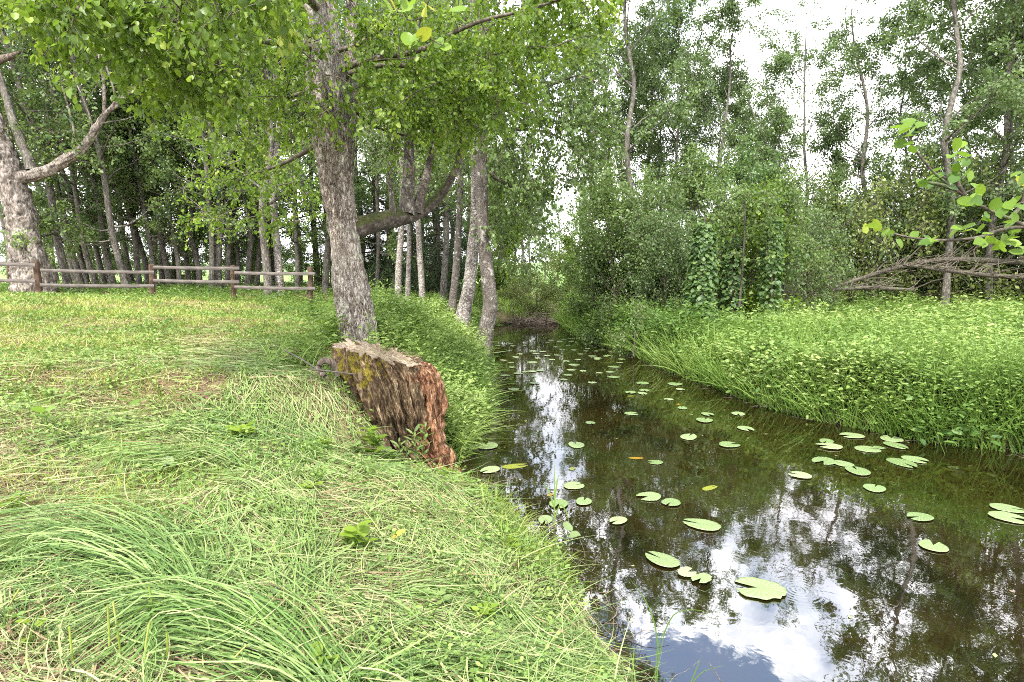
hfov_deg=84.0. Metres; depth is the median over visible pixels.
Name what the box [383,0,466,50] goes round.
yellowing twig
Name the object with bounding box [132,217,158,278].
bush
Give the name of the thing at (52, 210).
slender tree
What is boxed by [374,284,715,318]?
meadow grass
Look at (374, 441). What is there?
weed
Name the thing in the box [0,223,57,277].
bush
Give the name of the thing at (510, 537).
weed
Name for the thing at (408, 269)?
birch tree
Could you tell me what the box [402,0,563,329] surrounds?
birch tree
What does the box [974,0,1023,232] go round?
aspen tree
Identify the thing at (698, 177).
bush
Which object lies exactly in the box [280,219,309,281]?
bush
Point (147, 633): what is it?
cut stalk
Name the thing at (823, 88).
aspen tree
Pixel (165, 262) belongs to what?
slender tree
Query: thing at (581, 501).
lily pad
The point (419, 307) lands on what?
bank herbs
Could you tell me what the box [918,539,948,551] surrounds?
lily pad
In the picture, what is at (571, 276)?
bush
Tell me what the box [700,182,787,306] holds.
sapling
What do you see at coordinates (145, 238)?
slender tree
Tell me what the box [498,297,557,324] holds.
brush pile
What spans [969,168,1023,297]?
bush
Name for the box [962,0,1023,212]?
aspen tree
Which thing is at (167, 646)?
cut stalk
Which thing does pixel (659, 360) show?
reed grass
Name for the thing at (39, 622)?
weed
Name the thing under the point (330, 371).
stick
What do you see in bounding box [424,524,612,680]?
sedge tuft
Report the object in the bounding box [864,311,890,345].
iris leaves
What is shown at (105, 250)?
slender tree
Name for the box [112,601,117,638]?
cut stalk
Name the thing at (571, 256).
bush
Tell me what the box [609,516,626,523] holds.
lily pad
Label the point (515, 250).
birch tree
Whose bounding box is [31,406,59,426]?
weed
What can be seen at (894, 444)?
lily pad
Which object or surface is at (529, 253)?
distant tree
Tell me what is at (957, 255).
bush
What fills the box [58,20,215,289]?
slender tree
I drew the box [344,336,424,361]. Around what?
dry straw
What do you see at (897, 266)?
fallen trunk
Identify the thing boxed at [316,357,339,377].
root
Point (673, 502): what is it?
lily pad
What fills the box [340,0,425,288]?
slender tree
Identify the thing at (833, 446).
lily pad
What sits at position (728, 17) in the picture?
aspen tree
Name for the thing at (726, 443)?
lily pad
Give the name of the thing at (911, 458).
lily pad
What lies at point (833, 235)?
bush
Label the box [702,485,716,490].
sunken leaf
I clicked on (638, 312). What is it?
shrub
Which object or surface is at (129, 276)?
slender tree
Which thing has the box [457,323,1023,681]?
water
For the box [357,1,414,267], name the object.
slender tree
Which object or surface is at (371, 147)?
birch tree
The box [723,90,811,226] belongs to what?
aspen tree
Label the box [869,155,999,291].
bush
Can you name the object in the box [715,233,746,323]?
hop vine
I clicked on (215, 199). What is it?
slender tree
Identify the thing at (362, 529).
weed
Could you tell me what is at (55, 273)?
slender tree
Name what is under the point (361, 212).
spruce tree
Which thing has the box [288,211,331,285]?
bush
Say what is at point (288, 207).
slender tree
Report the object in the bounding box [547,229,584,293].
bush
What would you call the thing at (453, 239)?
slender tree
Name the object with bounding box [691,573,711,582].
lily pad
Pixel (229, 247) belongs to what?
slender tree
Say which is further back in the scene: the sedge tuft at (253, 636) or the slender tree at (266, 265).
the slender tree at (266, 265)
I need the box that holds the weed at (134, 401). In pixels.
[117,398,140,418]
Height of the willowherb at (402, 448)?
0.431 m
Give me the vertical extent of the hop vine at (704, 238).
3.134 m
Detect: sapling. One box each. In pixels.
[304,301,318,325]
[317,315,344,354]
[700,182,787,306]
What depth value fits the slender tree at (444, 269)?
21.70 m
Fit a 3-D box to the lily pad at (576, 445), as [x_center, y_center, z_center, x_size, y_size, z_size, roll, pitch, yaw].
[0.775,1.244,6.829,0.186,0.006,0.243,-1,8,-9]
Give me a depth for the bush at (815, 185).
22.31 m
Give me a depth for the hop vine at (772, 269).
14.71 m
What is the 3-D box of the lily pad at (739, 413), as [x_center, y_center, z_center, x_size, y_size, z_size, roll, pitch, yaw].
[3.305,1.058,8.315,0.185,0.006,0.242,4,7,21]
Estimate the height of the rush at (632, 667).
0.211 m
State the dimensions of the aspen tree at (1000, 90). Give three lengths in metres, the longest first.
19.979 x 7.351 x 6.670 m
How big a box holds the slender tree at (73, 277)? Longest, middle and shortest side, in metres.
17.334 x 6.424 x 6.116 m
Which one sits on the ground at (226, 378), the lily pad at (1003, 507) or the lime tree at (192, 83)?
the lime tree at (192, 83)
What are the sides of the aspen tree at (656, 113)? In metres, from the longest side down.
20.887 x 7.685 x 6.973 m
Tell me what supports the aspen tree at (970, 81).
on the ground at (226, 378)
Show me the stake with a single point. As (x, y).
(634, 345)
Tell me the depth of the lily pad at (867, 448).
6.66 m
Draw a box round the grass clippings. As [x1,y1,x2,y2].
[0,314,668,681]
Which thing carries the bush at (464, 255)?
on the ground at (226, 378)
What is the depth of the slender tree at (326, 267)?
22.24 m
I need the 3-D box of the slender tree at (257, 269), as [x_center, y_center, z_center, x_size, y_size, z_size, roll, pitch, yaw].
[-11.196,-8.674,25.501,6.453,13.293,4.276,-1,7,-8]
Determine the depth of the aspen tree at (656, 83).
24.24 m
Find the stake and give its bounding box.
[633,332,635,355]
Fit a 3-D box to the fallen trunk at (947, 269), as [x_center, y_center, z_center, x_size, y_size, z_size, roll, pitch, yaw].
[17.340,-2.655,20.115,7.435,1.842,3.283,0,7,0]
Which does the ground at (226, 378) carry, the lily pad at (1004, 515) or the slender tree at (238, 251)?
the slender tree at (238, 251)
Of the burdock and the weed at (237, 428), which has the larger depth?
the weed at (237, 428)
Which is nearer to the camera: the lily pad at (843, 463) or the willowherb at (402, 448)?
the willowherb at (402, 448)
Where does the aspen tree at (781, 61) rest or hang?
on the ground at (226, 378)
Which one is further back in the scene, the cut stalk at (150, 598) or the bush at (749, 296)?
the bush at (749, 296)
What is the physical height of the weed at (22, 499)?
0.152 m
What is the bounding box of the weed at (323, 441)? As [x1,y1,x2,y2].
[313,436,332,451]
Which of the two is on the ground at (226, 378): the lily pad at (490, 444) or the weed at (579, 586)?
the weed at (579, 586)
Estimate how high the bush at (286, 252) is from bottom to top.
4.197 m
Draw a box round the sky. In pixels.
[0,0,1023,262]
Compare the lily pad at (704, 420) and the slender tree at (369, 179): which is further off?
the slender tree at (369, 179)
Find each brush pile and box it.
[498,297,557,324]
[526,301,559,325]
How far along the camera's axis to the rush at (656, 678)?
2.88 m
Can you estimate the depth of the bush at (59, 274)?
32.97 m
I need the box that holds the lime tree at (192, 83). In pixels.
[0,0,627,342]
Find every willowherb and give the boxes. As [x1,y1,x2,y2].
[390,438,413,464]
[403,422,434,466]
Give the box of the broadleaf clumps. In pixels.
[580,296,1023,453]
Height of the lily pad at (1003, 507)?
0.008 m
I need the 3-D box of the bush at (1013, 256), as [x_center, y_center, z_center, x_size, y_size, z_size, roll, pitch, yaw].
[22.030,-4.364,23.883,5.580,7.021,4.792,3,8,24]
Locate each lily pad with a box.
[476,441,497,448]
[480,466,499,472]
[538,515,551,523]
[549,499,567,507]
[564,481,584,488]
[568,442,583,447]
[576,497,591,504]
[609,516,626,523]
[624,412,637,414]
[636,492,660,500]
[645,551,679,566]
[648,460,662,463]
[661,498,680,505]
[668,382,681,384]
[677,566,696,576]
[680,433,696,439]
[683,518,720,530]
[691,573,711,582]
[696,418,712,421]
[719,441,739,446]
[731,411,744,415]
[735,577,786,599]
[737,426,753,430]
[788,471,811,477]
[812,456,836,464]
[816,443,842,448]
[819,438,833,442]
[834,460,853,466]
[839,432,864,437]
[845,466,870,474]
[854,445,880,451]
[863,484,885,491]
[880,435,903,441]
[883,441,907,448]
[886,458,916,467]
[901,455,928,462]
[907,512,933,520]
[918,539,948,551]
[987,511,1023,523]
[989,503,1023,512]
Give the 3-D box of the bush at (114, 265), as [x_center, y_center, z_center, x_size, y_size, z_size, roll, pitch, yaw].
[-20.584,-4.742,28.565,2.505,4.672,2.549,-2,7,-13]
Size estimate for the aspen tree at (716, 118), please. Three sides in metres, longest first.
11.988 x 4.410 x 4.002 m
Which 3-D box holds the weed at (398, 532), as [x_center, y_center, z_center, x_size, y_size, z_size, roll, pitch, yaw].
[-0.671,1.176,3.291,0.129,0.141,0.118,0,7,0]
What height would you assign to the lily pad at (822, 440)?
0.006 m
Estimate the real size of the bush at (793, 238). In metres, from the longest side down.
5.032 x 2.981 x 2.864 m
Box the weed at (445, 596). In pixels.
[425,586,451,607]
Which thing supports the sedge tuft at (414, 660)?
on the ground at (226, 378)
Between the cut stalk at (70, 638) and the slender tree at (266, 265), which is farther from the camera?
the slender tree at (266, 265)
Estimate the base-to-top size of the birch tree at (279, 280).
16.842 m
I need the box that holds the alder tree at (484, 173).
[398,0,632,361]
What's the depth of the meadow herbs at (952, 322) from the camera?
9.14 m
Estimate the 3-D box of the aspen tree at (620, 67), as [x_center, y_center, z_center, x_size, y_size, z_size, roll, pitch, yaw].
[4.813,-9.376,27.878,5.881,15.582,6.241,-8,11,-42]
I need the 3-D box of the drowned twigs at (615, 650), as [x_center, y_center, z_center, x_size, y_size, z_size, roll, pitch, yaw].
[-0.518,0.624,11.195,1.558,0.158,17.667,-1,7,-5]
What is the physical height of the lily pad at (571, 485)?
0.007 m
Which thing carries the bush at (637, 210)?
on the ground at (226, 378)
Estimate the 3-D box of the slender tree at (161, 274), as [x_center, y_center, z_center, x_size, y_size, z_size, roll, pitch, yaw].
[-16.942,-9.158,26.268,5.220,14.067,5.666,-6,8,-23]
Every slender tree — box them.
[0,8,138,290]
[0,17,128,292]
[0,22,131,291]
[0,30,164,290]
[0,38,111,283]
[0,52,105,283]
[0,67,42,252]
[1,0,172,293]
[1,21,136,287]
[1,29,165,283]
[5,22,142,290]
[5,29,96,276]
[7,32,190,289]
[9,33,163,283]
[56,38,215,286]
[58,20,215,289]
[64,22,165,283]
[83,2,283,292]
[84,51,188,286]
[90,17,225,288]
[102,13,229,286]
[110,13,239,287]
[136,3,223,259]
[138,157,226,279]
[139,4,292,290]
[144,0,376,296]
[156,64,298,287]
[159,103,239,283]
[161,126,279,246]
[170,58,296,285]
[172,3,310,289]
[176,112,281,264]
[183,51,315,290]
[217,5,362,292]
[224,75,292,282]
[230,27,316,284]
[246,1,366,287]
[257,120,323,283]
[258,0,397,295]
[277,18,372,287]
[287,0,383,257]
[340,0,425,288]
[343,4,443,287]
[357,0,468,275]
[357,0,532,299]
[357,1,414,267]
[405,0,493,281]
[425,35,470,281]
[462,80,524,254]
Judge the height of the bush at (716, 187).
4.937 m
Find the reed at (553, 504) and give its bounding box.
[542,466,567,524]
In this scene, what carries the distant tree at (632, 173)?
on the ground at (226, 378)
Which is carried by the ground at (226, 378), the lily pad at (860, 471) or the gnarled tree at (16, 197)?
the gnarled tree at (16, 197)
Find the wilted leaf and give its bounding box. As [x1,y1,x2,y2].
[555,522,580,542]
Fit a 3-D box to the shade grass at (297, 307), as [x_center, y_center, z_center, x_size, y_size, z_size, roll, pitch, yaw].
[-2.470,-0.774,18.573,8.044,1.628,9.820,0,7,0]
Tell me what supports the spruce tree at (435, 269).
on the ground at (226, 378)
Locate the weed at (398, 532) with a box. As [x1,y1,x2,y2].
[391,529,405,542]
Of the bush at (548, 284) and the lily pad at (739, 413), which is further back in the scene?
the bush at (548, 284)
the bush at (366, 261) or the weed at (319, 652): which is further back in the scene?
the bush at (366, 261)
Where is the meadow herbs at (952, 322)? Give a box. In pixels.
[543,282,1023,448]
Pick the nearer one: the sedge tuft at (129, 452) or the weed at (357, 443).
the sedge tuft at (129, 452)
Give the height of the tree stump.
1.450 m
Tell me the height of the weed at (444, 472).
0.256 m
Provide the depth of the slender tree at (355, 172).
27.48 m
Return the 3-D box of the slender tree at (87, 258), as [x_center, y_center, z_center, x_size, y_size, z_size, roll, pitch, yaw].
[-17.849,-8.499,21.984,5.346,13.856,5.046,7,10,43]
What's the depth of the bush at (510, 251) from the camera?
31.94 m
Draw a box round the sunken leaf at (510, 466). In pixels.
[502,464,527,468]
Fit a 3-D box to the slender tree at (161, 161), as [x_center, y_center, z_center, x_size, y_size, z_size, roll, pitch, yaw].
[-11.667,-9.857,22.786,7.923,16.438,5.292,1,7,6]
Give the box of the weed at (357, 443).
[343,441,366,456]
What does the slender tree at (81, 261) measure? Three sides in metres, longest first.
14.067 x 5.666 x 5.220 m
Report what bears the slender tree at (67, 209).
on the ground at (226, 378)
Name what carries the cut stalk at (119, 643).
on the ground at (226, 378)
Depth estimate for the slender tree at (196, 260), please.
23.02 m
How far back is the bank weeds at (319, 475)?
3.77 m
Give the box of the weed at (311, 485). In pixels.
[298,481,323,491]
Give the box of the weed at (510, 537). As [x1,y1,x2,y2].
[500,534,521,550]
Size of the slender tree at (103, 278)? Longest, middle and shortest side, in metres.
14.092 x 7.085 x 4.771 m
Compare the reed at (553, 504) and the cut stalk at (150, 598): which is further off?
the reed at (553, 504)
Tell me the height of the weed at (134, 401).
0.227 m
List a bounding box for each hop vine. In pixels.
[682,217,720,326]
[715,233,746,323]
[753,212,786,326]
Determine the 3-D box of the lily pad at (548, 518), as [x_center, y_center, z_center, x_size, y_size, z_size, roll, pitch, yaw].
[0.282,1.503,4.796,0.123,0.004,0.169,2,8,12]
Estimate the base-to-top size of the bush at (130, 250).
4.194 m
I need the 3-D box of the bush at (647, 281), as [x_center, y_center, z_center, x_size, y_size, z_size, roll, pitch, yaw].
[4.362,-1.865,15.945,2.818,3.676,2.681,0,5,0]
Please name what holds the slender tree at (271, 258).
on the ground at (226, 378)
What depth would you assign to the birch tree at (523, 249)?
27.87 m
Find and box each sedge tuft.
[0,484,227,629]
[6,527,381,681]
[52,437,252,496]
[110,485,289,593]
[172,446,414,624]
[331,554,558,657]
[333,595,565,681]
[346,456,541,562]
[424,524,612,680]
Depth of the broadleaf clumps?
8.12 m
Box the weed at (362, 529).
[339,520,377,553]
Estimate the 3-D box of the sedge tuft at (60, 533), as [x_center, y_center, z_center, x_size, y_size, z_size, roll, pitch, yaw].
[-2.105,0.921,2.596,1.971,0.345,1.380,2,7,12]
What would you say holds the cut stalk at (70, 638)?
on the ground at (226, 378)
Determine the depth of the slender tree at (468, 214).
37.24 m
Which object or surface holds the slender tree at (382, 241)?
on the ground at (226, 378)
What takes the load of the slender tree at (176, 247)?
on the ground at (226, 378)
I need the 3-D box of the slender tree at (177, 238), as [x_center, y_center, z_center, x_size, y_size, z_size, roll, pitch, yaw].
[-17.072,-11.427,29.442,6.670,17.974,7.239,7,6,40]
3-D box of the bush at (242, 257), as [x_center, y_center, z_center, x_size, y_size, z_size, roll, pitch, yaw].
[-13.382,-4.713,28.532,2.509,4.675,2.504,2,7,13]
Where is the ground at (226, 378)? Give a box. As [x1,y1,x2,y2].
[0,272,1023,681]
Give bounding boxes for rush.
[629,578,709,681]
[631,651,633,681]
[691,658,719,681]
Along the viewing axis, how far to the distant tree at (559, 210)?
60.69 m
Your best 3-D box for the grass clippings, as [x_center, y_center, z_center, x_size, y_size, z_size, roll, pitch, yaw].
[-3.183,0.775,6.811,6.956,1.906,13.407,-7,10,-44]
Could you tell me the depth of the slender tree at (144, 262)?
24.02 m
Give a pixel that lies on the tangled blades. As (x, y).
(332, 621)
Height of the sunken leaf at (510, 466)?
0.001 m
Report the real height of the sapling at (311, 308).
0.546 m
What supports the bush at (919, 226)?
on the ground at (226, 378)
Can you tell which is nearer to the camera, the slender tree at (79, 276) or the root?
the root
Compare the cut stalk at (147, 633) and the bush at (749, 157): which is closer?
the cut stalk at (147, 633)
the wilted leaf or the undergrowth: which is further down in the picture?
the wilted leaf
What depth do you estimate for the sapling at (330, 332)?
6.78 m
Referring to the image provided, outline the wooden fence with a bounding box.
[0,261,315,303]
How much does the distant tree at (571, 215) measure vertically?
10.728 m
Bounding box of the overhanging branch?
[862,118,1023,254]
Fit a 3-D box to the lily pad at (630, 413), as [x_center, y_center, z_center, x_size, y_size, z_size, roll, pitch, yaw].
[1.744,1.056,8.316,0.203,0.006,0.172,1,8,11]
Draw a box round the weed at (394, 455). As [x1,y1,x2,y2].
[379,447,400,464]
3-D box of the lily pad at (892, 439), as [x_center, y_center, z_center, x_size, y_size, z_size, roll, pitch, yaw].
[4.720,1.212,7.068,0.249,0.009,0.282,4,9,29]
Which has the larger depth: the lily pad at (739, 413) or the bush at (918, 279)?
the bush at (918, 279)
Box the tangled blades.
[0,347,694,681]
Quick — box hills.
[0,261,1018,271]
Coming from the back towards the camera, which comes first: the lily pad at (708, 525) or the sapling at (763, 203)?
the sapling at (763, 203)
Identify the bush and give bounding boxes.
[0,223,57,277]
[42,228,67,280]
[75,211,132,283]
[102,217,147,277]
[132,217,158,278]
[140,217,208,284]
[181,216,208,283]
[201,239,244,279]
[222,208,262,283]
[253,226,294,277]
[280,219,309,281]
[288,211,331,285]
[361,233,383,284]
[370,231,404,286]
[448,233,467,285]
[468,159,540,299]
[476,205,517,290]
[495,267,539,300]
[504,250,568,317]
[530,269,577,317]
[538,190,652,318]
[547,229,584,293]
[557,159,661,310]
[564,250,597,304]
[570,162,684,303]
[601,178,719,312]
[620,207,725,313]
[631,137,729,302]
[660,163,778,320]
[695,125,816,301]
[715,169,806,319]
[739,162,846,316]
[749,165,926,311]
[755,170,856,299]
[775,202,862,312]
[799,187,892,284]
[811,146,946,310]
[814,130,1022,305]
[842,171,946,296]
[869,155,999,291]
[874,159,1023,303]
[917,191,1023,299]
[928,161,1022,290]
[955,194,1023,295]
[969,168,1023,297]
[975,214,1023,301]
[1006,196,1023,283]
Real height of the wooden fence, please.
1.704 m
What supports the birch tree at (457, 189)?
on the ground at (226, 378)
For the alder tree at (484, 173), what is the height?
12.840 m
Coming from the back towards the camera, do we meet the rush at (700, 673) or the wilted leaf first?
the wilted leaf
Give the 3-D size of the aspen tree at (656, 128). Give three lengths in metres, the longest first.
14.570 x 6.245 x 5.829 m
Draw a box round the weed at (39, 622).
[15,615,46,649]
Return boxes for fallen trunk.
[778,270,956,300]
[829,240,1023,297]
[902,245,1023,289]
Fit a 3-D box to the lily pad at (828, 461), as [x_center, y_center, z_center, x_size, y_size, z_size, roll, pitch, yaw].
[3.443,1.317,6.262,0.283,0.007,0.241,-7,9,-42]
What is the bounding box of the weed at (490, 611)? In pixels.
[471,601,498,621]
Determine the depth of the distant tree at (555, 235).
59.00 m
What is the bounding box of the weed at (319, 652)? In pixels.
[302,641,339,667]
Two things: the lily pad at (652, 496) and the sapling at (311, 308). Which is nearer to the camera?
the lily pad at (652, 496)
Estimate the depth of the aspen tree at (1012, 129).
26.53 m
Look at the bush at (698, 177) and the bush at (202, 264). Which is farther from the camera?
the bush at (202, 264)
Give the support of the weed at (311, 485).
on the ground at (226, 378)
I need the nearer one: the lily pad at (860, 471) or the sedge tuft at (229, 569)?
the sedge tuft at (229, 569)
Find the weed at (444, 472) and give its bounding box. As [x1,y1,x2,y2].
[432,466,455,475]
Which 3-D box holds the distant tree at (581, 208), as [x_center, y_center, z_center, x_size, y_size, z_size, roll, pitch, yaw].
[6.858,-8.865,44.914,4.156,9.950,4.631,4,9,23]
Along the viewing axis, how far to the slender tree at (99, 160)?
20.62 m
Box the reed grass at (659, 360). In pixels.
[549,288,1023,453]
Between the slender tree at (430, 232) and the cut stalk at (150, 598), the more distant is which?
the slender tree at (430, 232)
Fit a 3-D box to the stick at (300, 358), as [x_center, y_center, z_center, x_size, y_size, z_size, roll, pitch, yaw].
[-1.951,0.201,5.366,0.514,0.220,0.017,3,8,23]
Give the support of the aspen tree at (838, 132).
on the ground at (226, 378)
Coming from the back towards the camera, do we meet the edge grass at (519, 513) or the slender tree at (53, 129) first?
the slender tree at (53, 129)
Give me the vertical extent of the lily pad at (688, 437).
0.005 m
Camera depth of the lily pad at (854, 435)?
7.20 m
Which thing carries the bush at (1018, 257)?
on the ground at (226, 378)
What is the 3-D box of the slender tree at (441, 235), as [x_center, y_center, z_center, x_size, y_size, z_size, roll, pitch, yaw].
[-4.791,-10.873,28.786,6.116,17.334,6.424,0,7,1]
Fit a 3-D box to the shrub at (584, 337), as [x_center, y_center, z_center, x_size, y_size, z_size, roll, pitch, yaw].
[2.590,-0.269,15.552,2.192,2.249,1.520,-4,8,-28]
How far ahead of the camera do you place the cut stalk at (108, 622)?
1.96 m
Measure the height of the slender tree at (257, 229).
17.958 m
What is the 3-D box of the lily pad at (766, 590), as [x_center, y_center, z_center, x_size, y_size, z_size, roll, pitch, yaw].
[1.643,1.631,3.755,0.318,0.008,0.281,1,5,14]
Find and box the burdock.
[129,453,190,472]
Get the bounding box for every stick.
[284,349,326,374]
[309,368,354,374]
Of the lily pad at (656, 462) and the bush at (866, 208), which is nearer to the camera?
the lily pad at (656, 462)
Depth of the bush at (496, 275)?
24.51 m
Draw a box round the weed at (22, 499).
[0,490,30,510]
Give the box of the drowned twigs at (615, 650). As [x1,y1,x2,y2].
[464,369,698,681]
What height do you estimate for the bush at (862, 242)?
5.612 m
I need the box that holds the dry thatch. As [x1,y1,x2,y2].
[0,309,633,681]
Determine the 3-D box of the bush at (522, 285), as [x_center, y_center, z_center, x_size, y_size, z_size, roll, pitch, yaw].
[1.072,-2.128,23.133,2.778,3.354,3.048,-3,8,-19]
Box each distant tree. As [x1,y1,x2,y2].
[449,145,497,260]
[516,203,552,281]
[534,208,560,279]
[544,196,574,278]
[558,186,595,258]
[574,166,619,270]
[614,159,655,217]
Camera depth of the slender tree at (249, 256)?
24.52 m
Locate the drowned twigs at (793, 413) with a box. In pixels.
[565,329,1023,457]
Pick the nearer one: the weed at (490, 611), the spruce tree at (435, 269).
the weed at (490, 611)
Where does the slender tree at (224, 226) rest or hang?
on the ground at (226, 378)
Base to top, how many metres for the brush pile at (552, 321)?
1.113 m
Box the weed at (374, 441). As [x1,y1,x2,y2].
[357,425,387,461]
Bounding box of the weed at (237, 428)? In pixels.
[225,421,255,437]
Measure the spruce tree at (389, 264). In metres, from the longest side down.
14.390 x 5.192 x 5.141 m
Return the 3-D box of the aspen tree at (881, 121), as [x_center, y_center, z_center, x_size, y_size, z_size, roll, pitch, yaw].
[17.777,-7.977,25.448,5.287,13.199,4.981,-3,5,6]
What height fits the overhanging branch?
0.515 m
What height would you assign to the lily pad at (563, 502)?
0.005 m
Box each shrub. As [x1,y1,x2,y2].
[570,290,634,348]
[596,295,666,357]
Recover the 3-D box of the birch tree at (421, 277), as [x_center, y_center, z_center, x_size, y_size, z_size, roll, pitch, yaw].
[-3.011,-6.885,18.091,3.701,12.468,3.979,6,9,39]
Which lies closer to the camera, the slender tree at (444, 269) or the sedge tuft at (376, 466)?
the sedge tuft at (376, 466)
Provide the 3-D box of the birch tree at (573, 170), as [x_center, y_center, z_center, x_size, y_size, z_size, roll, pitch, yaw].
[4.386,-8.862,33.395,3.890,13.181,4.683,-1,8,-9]
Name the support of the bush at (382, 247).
on the ground at (226, 378)
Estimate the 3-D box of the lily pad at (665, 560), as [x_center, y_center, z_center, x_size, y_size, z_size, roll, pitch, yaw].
[1.087,1.581,4.127,0.194,0.006,0.267,-2,7,-42]
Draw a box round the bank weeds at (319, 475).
[0,330,630,681]
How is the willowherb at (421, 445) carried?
on the ground at (226, 378)
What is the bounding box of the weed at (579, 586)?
[566,583,584,595]
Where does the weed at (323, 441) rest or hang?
on the ground at (226, 378)
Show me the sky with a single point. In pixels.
(835, 9)
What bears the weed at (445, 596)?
on the ground at (226, 378)
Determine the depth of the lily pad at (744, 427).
7.52 m
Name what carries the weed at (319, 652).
on the ground at (226, 378)
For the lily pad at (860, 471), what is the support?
on the water
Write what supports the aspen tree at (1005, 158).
on the ground at (226, 378)
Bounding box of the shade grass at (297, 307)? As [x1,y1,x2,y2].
[260,295,532,332]
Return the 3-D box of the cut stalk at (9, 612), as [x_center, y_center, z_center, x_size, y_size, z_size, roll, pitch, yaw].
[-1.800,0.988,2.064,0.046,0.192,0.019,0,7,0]
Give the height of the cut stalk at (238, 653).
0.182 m
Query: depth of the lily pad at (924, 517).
4.83 m
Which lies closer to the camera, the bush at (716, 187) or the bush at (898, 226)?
the bush at (716, 187)
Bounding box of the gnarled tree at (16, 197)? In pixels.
[0,2,133,293]
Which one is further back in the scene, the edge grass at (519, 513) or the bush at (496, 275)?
the bush at (496, 275)
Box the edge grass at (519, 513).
[450,457,602,681]
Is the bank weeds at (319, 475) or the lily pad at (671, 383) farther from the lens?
the lily pad at (671, 383)
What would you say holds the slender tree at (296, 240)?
on the ground at (226, 378)
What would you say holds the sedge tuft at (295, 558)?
on the ground at (226, 378)
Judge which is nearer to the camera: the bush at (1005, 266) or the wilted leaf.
the wilted leaf
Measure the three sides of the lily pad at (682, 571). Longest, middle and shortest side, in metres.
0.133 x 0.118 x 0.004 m
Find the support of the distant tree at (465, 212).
on the ground at (226, 378)
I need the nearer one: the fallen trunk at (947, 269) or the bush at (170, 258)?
the fallen trunk at (947, 269)
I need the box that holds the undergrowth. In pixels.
[130,278,482,332]
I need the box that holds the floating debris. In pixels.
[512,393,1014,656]
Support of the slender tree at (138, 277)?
on the ground at (226, 378)
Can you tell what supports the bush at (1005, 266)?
on the ground at (226, 378)
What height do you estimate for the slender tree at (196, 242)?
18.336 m
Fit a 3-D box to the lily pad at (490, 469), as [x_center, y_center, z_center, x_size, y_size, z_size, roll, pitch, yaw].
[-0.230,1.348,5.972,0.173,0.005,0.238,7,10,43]
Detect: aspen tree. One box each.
[540,5,660,294]
[570,0,718,252]
[597,0,743,289]
[606,21,715,235]
[620,0,754,261]
[668,0,812,229]
[681,62,749,251]
[701,49,811,203]
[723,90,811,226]
[743,0,876,296]
[805,0,956,296]
[858,10,984,217]
[868,0,1023,313]
[878,0,1023,301]
[908,0,1023,255]
[913,2,1022,226]
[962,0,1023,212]
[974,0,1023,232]
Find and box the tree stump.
[331,338,463,476]
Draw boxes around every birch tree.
[220,1,343,294]
[354,0,448,300]
[358,0,467,300]
[358,3,447,300]
[394,0,496,316]
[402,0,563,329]
[487,131,535,295]
[504,122,549,296]
[557,77,614,276]
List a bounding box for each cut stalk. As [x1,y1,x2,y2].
[8,587,20,623]
[68,626,74,678]
[107,604,110,656]
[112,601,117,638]
[117,630,122,664]
[144,620,150,662]
[148,586,154,618]
[166,632,168,667]
[230,645,246,665]
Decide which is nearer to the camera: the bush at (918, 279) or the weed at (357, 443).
the weed at (357, 443)
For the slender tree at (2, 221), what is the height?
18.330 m
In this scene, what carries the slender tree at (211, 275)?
on the ground at (226, 378)
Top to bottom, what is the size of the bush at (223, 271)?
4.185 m
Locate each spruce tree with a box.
[355,37,406,288]
[364,26,464,295]
[388,158,469,302]
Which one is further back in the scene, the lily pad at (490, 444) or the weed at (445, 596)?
the lily pad at (490, 444)
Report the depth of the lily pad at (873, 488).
5.47 m
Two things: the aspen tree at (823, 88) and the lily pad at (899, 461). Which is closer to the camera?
the lily pad at (899, 461)
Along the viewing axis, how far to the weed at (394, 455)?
4.91 m
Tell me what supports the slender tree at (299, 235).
on the ground at (226, 378)
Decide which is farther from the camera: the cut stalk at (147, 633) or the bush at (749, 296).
the bush at (749, 296)
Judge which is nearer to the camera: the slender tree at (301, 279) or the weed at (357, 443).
the weed at (357, 443)
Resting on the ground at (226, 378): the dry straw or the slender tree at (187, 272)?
the slender tree at (187, 272)
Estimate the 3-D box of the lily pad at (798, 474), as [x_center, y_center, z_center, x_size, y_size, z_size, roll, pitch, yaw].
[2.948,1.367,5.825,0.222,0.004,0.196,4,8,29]
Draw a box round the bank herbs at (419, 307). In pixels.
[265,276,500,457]
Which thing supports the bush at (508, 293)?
on the ground at (226, 378)
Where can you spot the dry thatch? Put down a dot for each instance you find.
(61, 483)

